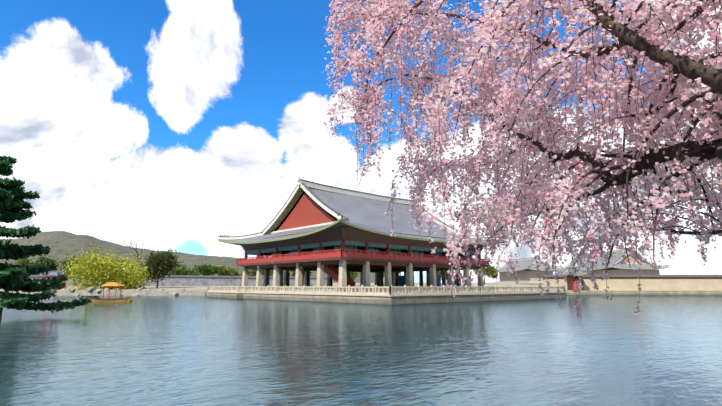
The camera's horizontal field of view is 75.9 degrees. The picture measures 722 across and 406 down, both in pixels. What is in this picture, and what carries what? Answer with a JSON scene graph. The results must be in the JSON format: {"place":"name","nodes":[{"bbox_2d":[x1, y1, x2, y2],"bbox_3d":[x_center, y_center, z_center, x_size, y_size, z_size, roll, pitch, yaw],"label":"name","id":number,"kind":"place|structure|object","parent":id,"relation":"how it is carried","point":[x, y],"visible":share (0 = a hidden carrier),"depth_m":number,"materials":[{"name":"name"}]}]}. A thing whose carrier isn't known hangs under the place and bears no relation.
{"place":"outdoors","nodes":[
{"label":"outdoors","id":0,"kind":"place"},
{"bbox_2d":[0,231,374,282],"bbox_3d":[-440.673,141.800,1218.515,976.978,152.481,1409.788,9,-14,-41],"label":"hill","id":1,"kind":"structure","parent":0,"point":[61,244],"depth_m":1126.36,"materials":[{"name":"green plant"}]},
{"bbox_2d":[0,296,721,405],"bbox_3d":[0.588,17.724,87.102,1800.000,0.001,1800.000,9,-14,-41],"label":"pond water","id":2,"kind":"structure","parent":0,"point":[208,351],"depth_m":14.10,"materials":[{"name":"blue liquid"}]},
{"bbox_2d":[85,282,131,301],"bbox_3d":[-32.820,11.695,60.402,5.630,2.635,2.040,1,-10,-3],"label":"boat","id":3,"kind":"object","parent":2,"relation":"on","point":[109,285],"visible":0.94,"depth_m":59.75,"materials":[{"name":"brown wood"}]},
{"bbox_2d":[263,382,413,405],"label":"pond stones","id":4,"kind":"object","parent":2,"relation":"on","point":[336,388],"visible":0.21,"depth_m":8.66,"materials":[{"name":"grey stone"}]},
{"bbox_2d":[0,283,721,318],"bbox_3d":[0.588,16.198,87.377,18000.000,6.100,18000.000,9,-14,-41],"label":"ground","id":5,"kind":"structure","parent":0,"point":[187,291],"depth_m":101.31,"materials":[{"name":"grey stone"}]},
{"bbox_2d":[12,257,39,274],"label":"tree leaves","id":6,"kind":"object","parent":5,"relation":"on","point":[24,262],"visible":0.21,"depth_m":179.88,"materials":[{"name":"green plant"}]},
{"bbox_2d":[28,255,62,274],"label":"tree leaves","id":7,"kind":"object","parent":5,"relation":"on","point":[44,261],"depth_m":174.90,"materials":[{"name":"green plant"}]},
{"bbox_2d":[0,156,91,312],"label":"pine","id":8,"kind":"object","parent":5,"relation":"on","point":[13,196],"depth_m":29.51,"materials":[{"name":"green plant"}]},
{"bbox_2d":[43,272,67,289],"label":"building","id":9,"kind":"structure","parent":5,"relation":"on","point":[56,274],"depth_m":106.99,"materials":[{"name":"red"}]},
{"bbox_2d":[58,255,79,274],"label":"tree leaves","id":10,"kind":"object","parent":5,"relation":"on","point":[64,263],"visible":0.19,"depth_m":167.25,"materials":[{"name":"green plant"}]},
{"bbox_2d":[4,287,199,295],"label":"shore rocks","id":11,"kind":"object","parent":5,"relation":"on","point":[99,290],"visible":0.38,"depth_m":101.21,"materials":[{"name":"grey stone"}]},
{"bbox_2d":[53,243,160,289],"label":"bush","id":12,"kind":"object","parent":5,"relation":"on","point":[130,279],"depth_m":108.84,"materials":[{"name":"plant"}]},
{"bbox_2d":[116,223,149,287],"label":"tree","id":13,"kind":"object","parent":5,"relation":"on","point":[137,252],"visible":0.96,"depth_m":121.52,"materials":[{"name":"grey plant"}]},
{"bbox_2d":[136,249,184,287],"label":"olive tree","id":14,"kind":"object","parent":5,"relation":"on","point":[162,262],"depth_m":124.62,"materials":[{"name":"green plant"}]},
{"bbox_2d":[27,275,326,285],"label":"palace wall","id":15,"kind":"structure","parent":5,"relation":"on","point":[183,280],"depth_m":146.82,"materials":[{"name":"grey stone"}]},
{"bbox_2d":[169,264,201,275],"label":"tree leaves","id":16,"kind":"object","parent":5,"relation":"on","point":[186,271],"depth_m":162.01,"materials":[{"name":"green plant"}]},
{"bbox_2d":[193,262,222,275],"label":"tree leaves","id":17,"kind":"object","parent":5,"relation":"on","point":[207,269],"visible":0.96,"depth_m":166.32,"materials":[{"name":"green plant"}]},
{"bbox_2d":[216,265,240,275],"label":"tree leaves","id":18,"kind":"object","parent":5,"relation":"on","point":[229,271],"depth_m":173.42,"materials":[{"name":"green plant"}]},
{"bbox_2d":[240,269,256,275],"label":"tree leaves","id":19,"kind":"object","parent":5,"relation":"on","point":[252,272],"depth_m":180.31,"materials":[{"name":"green plant"}]},
{"bbox_2d":[256,269,273,275],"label":"tree leaves","id":20,"kind":"object","parent":5,"relation":"on","point":[271,272],"visible":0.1,"depth_m":180.09,"materials":[{"name":"green plant"}]},
{"bbox_2d":[289,270,311,276],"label":"tree leaves","id":21,"kind":"object","parent":5,"relation":"on","point":[293,272],"depth_m":188.54,"materials":[{"name":"green plant"}]},
{"bbox_2d":[350,272,358,280],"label":"tree leaves","id":22,"kind":"object","parent":5,"relation":"on","point":[353,275],"visible":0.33,"depth_m":185.47,"materials":[{"name":"green plant"}]},
{"bbox_2d":[205,285,566,304],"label":"island platform","id":23,"kind":"structure","parent":5,"relation":"on","point":[405,296],"depth_m":60.94,"materials":[{"name":"stone"}]},
{"bbox_2d":[218,176,506,292],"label":"pavilion","id":24,"kind":"structure","parent":23,"relation":"on","point":[337,235],"depth_m":79.07,"materials":[{"name":"painted wood"},{"name":"stone"},{"name":"tile"}]},
{"bbox_2d":[438,270,447,281],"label":"tree leaves","id":25,"kind":"object","parent":5,"relation":"on","point":[440,272],"visible":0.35,"depth_m":191.22,"materials":[{"name":"green plant"}]},
{"bbox_2d":[473,264,497,283],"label":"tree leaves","id":26,"kind":"object","parent":5,"relation":"on","point":[490,271],"depth_m":184.54,"materials":[{"name":"green plant"}]},
{"bbox_2d":[329,0,721,308],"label":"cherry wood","id":27,"kind":"object","parent":5,"relation":"on","point":[686,66],"visible":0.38,"depth_m":6.37,"materials":[{"name":"pink plant"}]},
{"bbox_2d":[320,0,721,316],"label":"cherry blossoms","id":28,"kind":"object","parent":27,"relation":"attached to","point":[683,90],"visible":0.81,"depth_m":6.93,"materials":[{"name":"pink plant"}]},
{"bbox_2d":[495,257,562,283],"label":"hall","id":29,"kind":"structure","parent":5,"relation":"on","point":[526,270],"depth_m":188.90,"materials":[{"name":"grey tile"}]},
{"bbox_2d":[542,275,564,289],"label":"palace wall","id":30,"kind":"structure","parent":5,"relation":"on","point":[553,281],"depth_m":102.87,"materials":[{"name":"paint"}]},
{"bbox_2d":[558,263,587,290],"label":"gate wall","id":31,"kind":"structure","parent":5,"relation":"on","point":[571,280],"depth_m":101.81,"materials":[{"name":"red wood"}]},
{"bbox_2d":[553,248,668,282],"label":"hall","id":32,"kind":"structure","parent":5,"relation":"on","point":[615,267],"depth_m":200.36,"materials":[{"name":"grey tile"}]},
{"bbox_2d":[580,275,721,289],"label":"palace wall","id":33,"kind":"structure","parent":5,"relation":"on","point":[668,282],"depth_m":102.41,"materials":[{"name":"paint"}]},
{"bbox_2d":[0,0,721,282],"label":"sky","id":34,"kind":"structure","parent":0,"point":[195,122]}
]}

